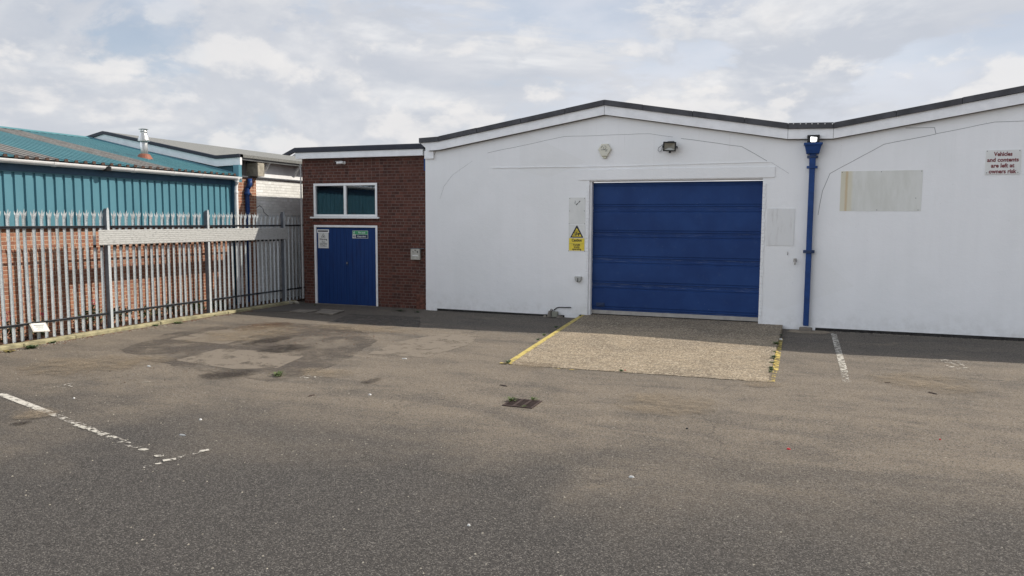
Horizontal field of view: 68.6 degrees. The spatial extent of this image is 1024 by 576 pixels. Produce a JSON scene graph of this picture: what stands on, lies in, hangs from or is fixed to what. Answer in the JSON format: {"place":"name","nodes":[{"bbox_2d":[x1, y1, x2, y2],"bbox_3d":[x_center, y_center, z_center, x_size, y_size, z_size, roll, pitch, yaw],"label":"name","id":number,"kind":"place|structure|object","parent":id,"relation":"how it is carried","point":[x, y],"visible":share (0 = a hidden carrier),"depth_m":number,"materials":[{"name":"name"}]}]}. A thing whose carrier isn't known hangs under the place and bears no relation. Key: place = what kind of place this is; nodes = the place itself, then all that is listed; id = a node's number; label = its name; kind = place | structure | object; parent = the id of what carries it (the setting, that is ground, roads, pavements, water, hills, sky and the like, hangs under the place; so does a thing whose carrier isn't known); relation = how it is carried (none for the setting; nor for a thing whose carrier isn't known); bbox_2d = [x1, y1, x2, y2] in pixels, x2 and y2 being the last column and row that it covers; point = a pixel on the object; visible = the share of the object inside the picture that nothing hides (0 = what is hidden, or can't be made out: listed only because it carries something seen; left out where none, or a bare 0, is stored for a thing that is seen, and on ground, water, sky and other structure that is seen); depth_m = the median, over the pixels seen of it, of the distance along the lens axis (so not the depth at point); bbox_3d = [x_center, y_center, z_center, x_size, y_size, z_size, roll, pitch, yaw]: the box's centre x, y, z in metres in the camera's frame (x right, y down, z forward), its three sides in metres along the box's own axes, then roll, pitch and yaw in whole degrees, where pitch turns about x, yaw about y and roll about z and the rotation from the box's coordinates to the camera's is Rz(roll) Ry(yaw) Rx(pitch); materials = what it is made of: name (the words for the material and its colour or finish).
{"place":"outdoors","nodes":[
{"label":"outdoors","id":0,"kind":"place"},
{"bbox_2d":[0,296,1023,575],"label":"asphalt yard","id":1,"kind":"structure","parent":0,"point":[724,468],"depth_m":6.97,"materials":[{"name":"grey asphalt"}]},
{"bbox_2d":[0,393,52,412],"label":"white line","id":2,"kind":"object","parent":1,"relation":"on","point":[23,402],"visible":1,"depth_m":9.03,"materials":[{"name":"paint"}]},
{"bbox_2d":[24,344,39,348],"bbox_3d":[-8.210,1.002,12.832,0.307,0.056,0.313,2,6,21],"label":"weed","id":3,"kind":"object","parent":1,"relation":"on","point":[30,346],"visible":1,"depth_m":12.78,"materials":[{"name":"green plant"}]},
{"bbox_2d":[15,410,51,417],"bbox_3d":[-5.436,1.417,8.503,0.675,0.001,0.615,2,6,21],"label":"sand drift","id":4,"kind":"object","parent":1,"relation":"on","point":[36,413],"visible":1,"depth_m":8.44,"materials":[{"name":"beige sand"}]},
{"bbox_2d":[22,355,131,372],"bbox_3d":[-6.495,1.155,11.350,2.274,0.001,1.959,2,6,21],"label":"sand drift","id":5,"kind":"object","parent":1,"relation":"on","point":[89,363],"visible":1,"depth_m":11.34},
{"bbox_2d":[73,424,108,434],"bbox_3d":[-4.421,1.487,7.879,0.662,0.001,0.062,4,6,33],"label":"white line","id":6,"kind":"object","parent":1,"relation":"on","point":[94,430],"visible":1,"depth_m":7.88,"materials":[{"name":"paint"}]},
{"bbox_2d":[48,413,148,450],"bbox_3d":[-4.417,1.488,7.893,2.286,0.001,0.089,4,7,38],"label":"white line","id":7,"kind":"object","parent":1,"relation":"on","point":[52,414],"visible":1,"depth_m":7.93,"materials":[{"name":"paint"}]},
{"bbox_2d":[0,126,241,339],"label":"teal workshop","id":8,"kind":"structure","parent":1,"relation":"on","point":[44,172],"depth_m":15.68,"materials":[{"name":"teal metal"}]},
{"bbox_2d":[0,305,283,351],"bbox_3d":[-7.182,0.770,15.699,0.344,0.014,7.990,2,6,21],"label":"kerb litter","id":9,"kind":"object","parent":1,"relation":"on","point":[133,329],"visible":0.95,"depth_m":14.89,"materials":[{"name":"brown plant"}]},
{"bbox_2d":[2,305,281,353],"bbox_3d":[-7.109,0.778,15.636,0.474,0.010,7.974,2,6,21],"label":"kerb grit","id":10,"kind":"object","parent":1,"relation":"on","point":[150,327],"visible":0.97,"depth_m":15.45,"materials":[{"name":"gravel"}]},
{"bbox_2d":[0,300,294,350],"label":"concrete kerb","id":11,"kind":"structure","parent":1,"relation":"on","point":[73,336],"depth_m":15.00,"materials":[{"name":"beige concrete"}]},
{"bbox_2d":[0,208,304,343],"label":"palisade fence","id":12,"kind":"object","parent":1,"relation":"on","point":[104,215],"visible":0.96,"depth_m":15.32,"materials":[{"name":"metal"}]},
{"bbox_2d":[29,322,49,331],"bbox_3d":[-8.462,0.701,13.431,0.130,0.190,0.333,2,6,21],"label":"notice","id":13,"kind":"object","parent":12,"relation":"attached to","point":[39,326],"visible":1,"depth_m":13.43,"materials":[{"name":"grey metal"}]},
{"bbox_2d":[93,228,287,247],"bbox_3d":[-7.002,-1.186,17.157,0.105,0.340,5.823,2,6,21],"label":"ribbed panel","id":14,"kind":"object","parent":12,"relation":"attached to","point":[139,237],"visible":1,"depth_m":16.54,"materials":[{"name":"white painted brick"}]},
{"bbox_2d":[0,298,304,344],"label":"soil bed","id":15,"kind":"object","parent":1,"relation":"on","point":[9,341],"visible":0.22,"depth_m":15.66,"materials":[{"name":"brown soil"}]},
{"bbox_2d":[0,311,19,341],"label":"shrub","id":16,"kind":"object","parent":15,"relation":"on","point":[8,330],"visible":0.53,"depth_m":13.27,"materials":[{"name":"green plant"}]},
{"bbox_2d":[27,312,48,335],"bbox_3d":[-8.709,0.669,13.827,0.344,0.482,0.422,2,6,21],"label":"shrub","id":17,"kind":"object","parent":15,"relation":"on","point":[42,313],"visible":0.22,"depth_m":13.82,"materials":[{"name":"green plant"}]},
{"bbox_2d":[71,300,102,328],"bbox_3d":[-8.383,0.533,14.771,0.378,0.586,0.688,2,6,21],"label":"shrub","id":18,"kind":"object","parent":15,"relation":"on","point":[93,318],"visible":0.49,"depth_m":14.86,"materials":[{"name":"green plant"}]},
{"bbox_2d":[113,306,132,322],"bbox_3d":[-8.090,0.559,15.503,0.357,0.408,0.568,2,6,21],"label":"shrub","id":19,"kind":"object","parent":15,"relation":"on","point":[120,316],"visible":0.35,"depth_m":15.43,"materials":[{"name":"green plant"}]},
{"bbox_2d":[137,306,166,319],"bbox_3d":[-7.821,0.529,16.230,0.387,0.339,0.654,2,6,21],"label":"shrub","id":20,"kind":"object","parent":15,"relation":"on","point":[150,314],"visible":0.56,"depth_m":16.18,"materials":[{"name":"green plant"}]},
{"bbox_2d":[163,299,184,314],"bbox_3d":[-7.575,0.423,16.894,0.296,0.433,0.594,3,6,29],"label":"shrub","id":21,"kind":"object","parent":15,"relation":"on","point":[173,307],"visible":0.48,"depth_m":16.83,"materials":[{"name":"green plant"}]},
{"bbox_2d":[187,299,205,311],"bbox_3d":[-7.338,0.411,17.501,0.327,0.353,0.519,2,6,21],"label":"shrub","id":22,"kind":"object","parent":15,"relation":"in","point":[193,304],"visible":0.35,"depth_m":17.41,"materials":[{"name":"green plant"}]},
{"bbox_2d":[212,299,228,308],"bbox_3d":[-7.101,0.399,18.180,0.365,0.259,0.593,2,6,21],"label":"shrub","id":23,"kind":"object","parent":15,"relation":"in","point":[213,304],"visible":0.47,"depth_m":18.14,"materials":[{"name":"green plant"}]},
{"bbox_2d":[88,131,304,304],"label":"workshop","id":24,"kind":"structure","parent":1,"relation":"on","point":[269,184],"depth_m":20.22,"materials":[{"name":"white"}]},
{"bbox_2d":[71,326,358,389],"bbox_3d":[-4.417,1.037,12.912,4.902,0.010,6.466,0,5,-8],"label":"dark debris","id":25,"kind":"object","parent":1,"relation":"on","point":[239,350],"visible":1,"depth_m":12.50,"materials":[{"name":"brown soil"}]},
{"bbox_2d":[203,370,249,377],"bbox_3d":[-4.076,1.231,10.748,0.920,0.001,0.997,2,6,21],"label":"oil stain","id":26,"kind":"object","parent":1,"relation":"on","point":[235,374],"visible":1,"depth_m":10.71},
{"bbox_2d":[122,322,373,374],"bbox_3d":[-4.531,0.994,13.419,4.872,0.001,5.154,2,6,21],"label":"dark asphalt patch","id":27,"kind":"object","parent":1,"relation":"on","point":[214,346],"visible":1,"depth_m":13.03,"materials":[{"name":"grey asphalt"}]},
{"bbox_2d":[172,328,279,343],"bbox_3d":[-5.542,0.896,14.429,1.297,0.001,2.027,1,5,11],"label":"asphalt patch","id":28,"kind":"object","parent":27,"relation":"on","point":[203,337],"visible":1,"depth_m":14.20,"materials":[{"name":"grey asphalt"}]},
{"bbox_2d":[178,349,302,368],"bbox_3d":[-4.296,1.127,11.938,1.985,0.001,1.436,2,6,21],"label":"asphalt patch","id":29,"kind":"object","parent":27,"relation":"on","point":[272,358],"visible":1,"depth_m":11.90,"materials":[{"name":"grey asphalt"}]},
{"bbox_2d":[210,326,296,340],"bbox_3d":[-5.077,0.879,14.545,2.120,0.001,3.288,2,6,21],"label":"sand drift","id":30,"kind":"object","parent":27,"relation":"on","point":[245,333],"visible":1,"depth_m":14.52,"materials":[{"name":"beige sand"}]},
{"bbox_2d":[248,335,293,343],"bbox_3d":[-4.440,0.956,13.764,0.587,0.001,1.627,2,6,21],"label":"oil stain","id":31,"kind":"object","parent":27,"relation":"on","point":[269,340],"visible":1,"depth_m":13.72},
{"bbox_2d":[258,344,298,352],"bbox_3d":[-3.944,1.038,12.893,1.022,0.001,1.112,2,6,21],"label":"oil stain","id":32,"kind":"object","parent":27,"relation":"on","point":[288,348],"visible":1,"depth_m":12.79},
{"bbox_2d":[273,371,284,376],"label":"weed","id":33,"kind":"object","parent":27,"relation":"on","point":[276,374],"visible":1,"depth_m":10.64,"materials":[{"name":"green plant"}]},
{"bbox_2d":[244,323,284,329],"bbox_3d":[-5.124,0.789,15.565,1.133,0.001,1.661,2,6,21],"label":"leaf stain","id":34,"kind":"object","parent":1,"relation":"on","point":[255,326],"visible":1,"depth_m":15.51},
{"bbox_2d":[252,303,319,311],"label":"paving","id":35,"kind":"structure","parent":1,"relation":"on","point":[291,307],"depth_m":18.88,"materials":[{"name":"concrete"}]},
{"bbox_2d":[155,321,419,349],"bbox_3d":[-4.343,0.860,14.887,6.600,0.011,3.567,2,6,21],"label":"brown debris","id":36,"kind":"object","parent":1,"relation":"on","point":[307,328],"visible":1,"depth_m":14.89,"materials":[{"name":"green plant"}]},
{"bbox_2d":[289,309,318,312],"bbox_3d":[-5.060,0.554,18.182,0.588,0.016,0.585,2,6,21],"label":"sunken cover","id":37,"kind":"object","parent":1,"relation":"on","point":[304,310],"visible":0.86,"depth_m":18.18,"materials":[{"name":"metal"}]},
{"bbox_2d":[304,368,335,375],"bbox_3d":[-2.705,1.221,10.853,1.198,0.001,0.748,2,6,21],"label":"sand drift","id":38,"kind":"object","parent":1,"relation":"on","point":[308,372],"visible":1,"depth_m":10.91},
{"bbox_2d":[315,309,343,314],"bbox_3d":[-4.408,0.573,17.911,0.802,0.035,0.762,2,6,21],"label":"access cover","id":39,"kind":"object","parent":1,"relation":"in","point":[327,312],"visible":1,"depth_m":17.86,"materials":[{"name":"metal"}]},
{"bbox_2d":[294,144,425,308],"bbox_3d":[-2.473,-1.854,22.867,3.810,4.105,8.170,2,6,21],"label":"brick annex","id":40,"kind":"object","parent":1,"relation":"on","point":[377,193],"visible":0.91,"depth_m":19.20,"materials":[{"name":"red brick"}]},
{"bbox_2d":[310,183,379,218],"bbox_3d":[-4.310,-2.245,19.339,2.069,0.902,0.138,2,6,21],"label":"window","id":41,"kind":"structure","parent":40,"relation":"in","point":[347,216],"depth_m":19.32,"materials":[{"name":"white plastic"}]},
{"bbox_2d":[314,225,377,306],"bbox_3d":[-4.291,-0.585,19.549,1.909,2.093,0.250,2,6,21],"label":"double door","id":42,"kind":"structure","parent":40,"relation":"in","point":[346,272],"depth_m":19.50,"materials":[{"name":"blue paint"}]},
{"bbox_2d":[317,229,328,232],"bbox_3d":[-4.952,-1.491,19.665,0.358,0.089,0.013,2,6,21],"label":"sign","id":43,"kind":"object","parent":42,"relation":"attached to","point":[322,230],"visible":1,"depth_m":19.66,"materials":[{"name":"white plastic"}]},
{"bbox_2d":[318,233,328,247],"bbox_3d":[-4.950,-1.247,19.689,0.318,0.400,0.005,2,6,21],"label":"warning notice","id":44,"kind":"object","parent":42,"relation":"attached to","point":[323,240],"visible":1,"depth_m":19.69,"materials":[{"name":"white"}]},
{"bbox_2d":[352,231,367,237],"bbox_3d":[-3.901,-1.374,19.278,0.460,0.198,0.006,2,6,21],"label":"fire exit sign","id":45,"kind":"object","parent":42,"relation":"attached to","point":[360,234],"visible":1,"depth_m":19.28,"materials":[{"name":"green plastic"}]},
{"bbox_2d":[282,143,420,155],"bbox_3d":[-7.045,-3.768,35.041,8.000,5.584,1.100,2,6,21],"label":"roof","id":46,"kind":"structure","parent":40,"relation":"on","point":[290,152],"depth_m":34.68,"materials":[{"name":"white paint"}]},
{"bbox_2d":[410,248,424,259],"bbox_3d":[-2.359,-0.848,18.670,0.374,0.289,0.073,2,6,21],"label":"switch box","id":47,"kind":"object","parent":40,"relation":"attached to","point":[415,253],"visible":1,"depth_m":18.65,"materials":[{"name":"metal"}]},
{"bbox_2d":[322,324,405,330],"bbox_3d":[-2.995,0.819,15.324,3.179,0.001,1.219,2,6,21],"label":"sand drift","id":48,"kind":"object","parent":1,"relation":"on","point":[364,327],"visible":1,"depth_m":15.27,"materials":[{"name":"beige sand"}]},
{"bbox_2d":[328,314,419,326],"bbox_3d":[-2.859,0.713,16.624,2.430,0.001,1.596,2,5,16],"label":"asphalt patch","id":49,"kind":"object","parent":1,"relation":"on","point":[383,322],"visible":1,"depth_m":16.55,"materials":[{"name":"grey asphalt"}]},
{"bbox_2d":[369,334,478,357],"bbox_3d":[-1.468,1.008,13.421,1.295,0.001,2.513,2,6,21],"label":"asphalt patch","id":50,"kind":"object","parent":1,"relation":"on","point":[436,346],"visible":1,"depth_m":13.29,"materials":[{"name":"grey asphalt"}]},
{"bbox_2d":[6,328,1010,575],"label":"pale grit","id":51,"kind":"object","parent":1,"relation":"on","point":[438,473],"visible":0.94,"depth_m":6.43,"materials":[{"name":"gravel"}]},
{"bbox_2d":[502,398,541,408],"bbox_3d":[0.125,1.401,9.126,0.380,0.012,0.380,2,6,21],"label":"drain grate","id":52,"kind":"object","parent":1,"relation":"on","point":[528,403],"visible":0.98,"depth_m":9.10,"materials":[{"name":"black metal"}]},
{"bbox_2d":[521,362,542,366],"bbox_3d":[0.315,1.182,11.497,0.923,0.001,0.936,2,6,21],"label":"sand drift","id":53,"kind":"object","parent":1,"relation":"on","point":[531,364],"visible":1,"depth_m":11.47,"materials":[{"name":"beige sand"}]},
{"bbox_2d":[505,314,782,381],"bbox_3d":[2.633,0.981,13.821,4.338,0.135,6.106,2,6,21],"label":"concrete apron","id":54,"kind":"object","parent":1,"relation":"on","point":[725,350],"visible":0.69,"depth_m":12.97,"materials":[{"name":"beige concrete"}]},
{"bbox_2d":[505,315,583,363],"bbox_3d":[0.769,0.889,14.357,0.099,0.071,5.769,2,5,17],"label":"yellow line","id":55,"kind":"object","parent":54,"relation":"on","point":[541,341],"visible":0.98,"depth_m":13.68,"materials":[{"name":"paint"}]},
{"bbox_2d":[419,85,1023,340],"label":"white warehouse","id":56,"kind":"structure","parent":1,"relation":"on","point":[947,260],"depth_m":15.93,"materials":[{"name":"paint"}]},
{"bbox_2d":[543,307,570,317],"bbox_3d":[1.035,0.554,17.276,0.631,0.248,0.157,2,6,21],"label":"pipe valve","id":57,"kind":"object","parent":56,"relation":"attached to","point":[552,313],"visible":1,"depth_m":17.26,"materials":[{"name":"grey metal"}]},
{"bbox_2d":[568,225,584,251],"bbox_3d":[1.471,-1.132,17.047,0.392,0.600,0.012,2,6,21],"label":"caution sign","id":58,"kind":"object","parent":56,"relation":"attached to","point":[576,237],"visible":1,"depth_m":17.04,"materials":[{"name":"yellow plastic"}]},
{"bbox_2d":[569,197,584,223],"bbox_3d":[1.473,-1.746,16.995,0.385,0.603,0.008,2,6,21],"label":"blank sign","id":59,"kind":"object","parent":56,"relation":"attached to","point":[576,210],"visible":1,"depth_m":17.00,"materials":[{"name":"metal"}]},
{"bbox_2d":[574,276,581,281],"bbox_3d":[1.504,-0.197,17.084,0.169,0.138,0.074,2,6,21],"label":"wall socket","id":60,"kind":"object","parent":56,"relation":"attached to","point":[578,278],"depth_m":17.05,"materials":[{"name":"grey plastic"}]},
{"bbox_2d":[598,144,610,157],"bbox_3d":[2.053,-3.036,16.630,0.297,0.320,0.064,2,6,21],"label":"alarm box","id":61,"kind":"object","parent":56,"relation":"attached to","point":[604,150],"visible":1,"depth_m":16.60,"materials":[{"name":"beige plastic"}]},
{"bbox_2d":[658,141,677,152],"bbox_3d":[3.326,-3.015,16.079,0.423,0.250,0.192,2,6,21],"label":"floodlight","id":62,"kind":"object","parent":56,"relation":"attached to","point":[669,146],"visible":1,"depth_m":16.02,"materials":[{"name":"black plastic"}]},
{"bbox_2d":[592,181,762,321],"bbox_3d":[3.564,-0.807,16.483,3.682,3.028,0.095,2,6,21],"label":"sectional door","id":63,"kind":"structure","parent":56,"relation":"in","point":[680,250],"depth_m":16.44,"materials":[{"name":"blue paint"}]},
{"bbox_2d":[766,208,794,245],"bbox_3d":[5.541,-1.259,15.489,0.538,0.761,0.009,2,6,21],"label":"blank sheet","id":64,"kind":"object","parent":56,"relation":"attached to","point":[780,227],"visible":1,"depth_m":15.48,"materials":[{"name":"white paper"}]},
{"bbox_2d":[809,136,817,142],"bbox_3d":[6.018,-2.970,14.979,0.166,0.124,0.065,2,6,21],"label":"lamp","id":65,"kind":"object","parent":56,"relation":"on","point":[813,138],"visible":1,"depth_m":14.95,"materials":[{"name":"white plastic"}]},
{"bbox_2d":[840,170,922,210],"bbox_3d":[7.258,-1.913,14.778,1.449,0.789,0.008,2,6,21],"label":"stained sheet","id":66,"kind":"object","parent":56,"relation":"attached to","point":[896,190],"visible":1,"depth_m":14.77,"materials":[{"name":"metal"}]},
{"bbox_2d":[985,149,1020,173],"bbox_3d":[9.164,-2.352,14.009,0.560,0.450,0.017,2,6,21],"label":"parking sign","id":67,"kind":"object","parent":56,"relation":"attached to","point":[1002,161],"visible":1,"depth_m":14.00,"materials":[{"name":"white plastic"}]},
{"bbox_2d":[750,381,773,385],"bbox_3d":[3.434,1.306,10.283,0.704,0.001,0.601,2,6,21],"label":"sand drift","id":68,"kind":"object","parent":1,"relation":"on","point":[757,383],"visible":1,"depth_m":10.27,"materials":[{"name":"beige sand"}]},
{"bbox_2d":[773,338,782,369],"bbox_3d":[4.540,1.095,12.793,0.095,0.001,3.320,2,6,21],"label":"yellow line","id":69,"kind":"object","parent":1,"relation":"on","point":[778,355],"visible":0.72,"depth_m":12.39,"materials":[{"name":"paint"}]},
{"bbox_2d":[787,329,830,333],"bbox_3d":[6.018,0.886,15.200,0.865,0.001,0.557,2,6,21],"label":"concrete pad","id":70,"kind":"object","parent":1,"relation":"on","point":[812,331],"visible":0.89,"depth_m":15.22,"materials":[{"name":"grey concrete"}]},
{"bbox_2d":[799,327,811,330],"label":"splash block","id":71,"kind":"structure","parent":70,"relation":"on","point":[805,328],"depth_m":15.30,"materials":[{"name":"concrete"}]},
{"bbox_2d":[831,334,846,371],"bbox_3d":[5.684,1.076,13.072,0.104,0.001,4.186,2,6,21],"label":"white line","id":72,"kind":"object","parent":1,"relation":"on","point":[839,359],"visible":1,"depth_m":12.60,"materials":[{"name":"paint"}]},
{"bbox_2d":[878,374,972,390],"bbox_3d":[5.780,1.305,10.430,1.763,0.001,1.654,2,6,21],"label":"sand drift","id":73,"kind":"object","parent":1,"relation":"on","point":[920,381],"visible":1,"depth_m":10.38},
{"bbox_2d":[830,331,1023,341],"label":"wall foot debris","id":74,"kind":"object","parent":1,"relation":"on","point":[921,336],"depth_m":14.68,"materials":[{"name":"concrete"}]},
{"bbox_2d":[0,0,1023,182],"label":"sky","id":75,"kind":"structure","parent":0,"point":[268,76],"materials":[{"name":"white"}]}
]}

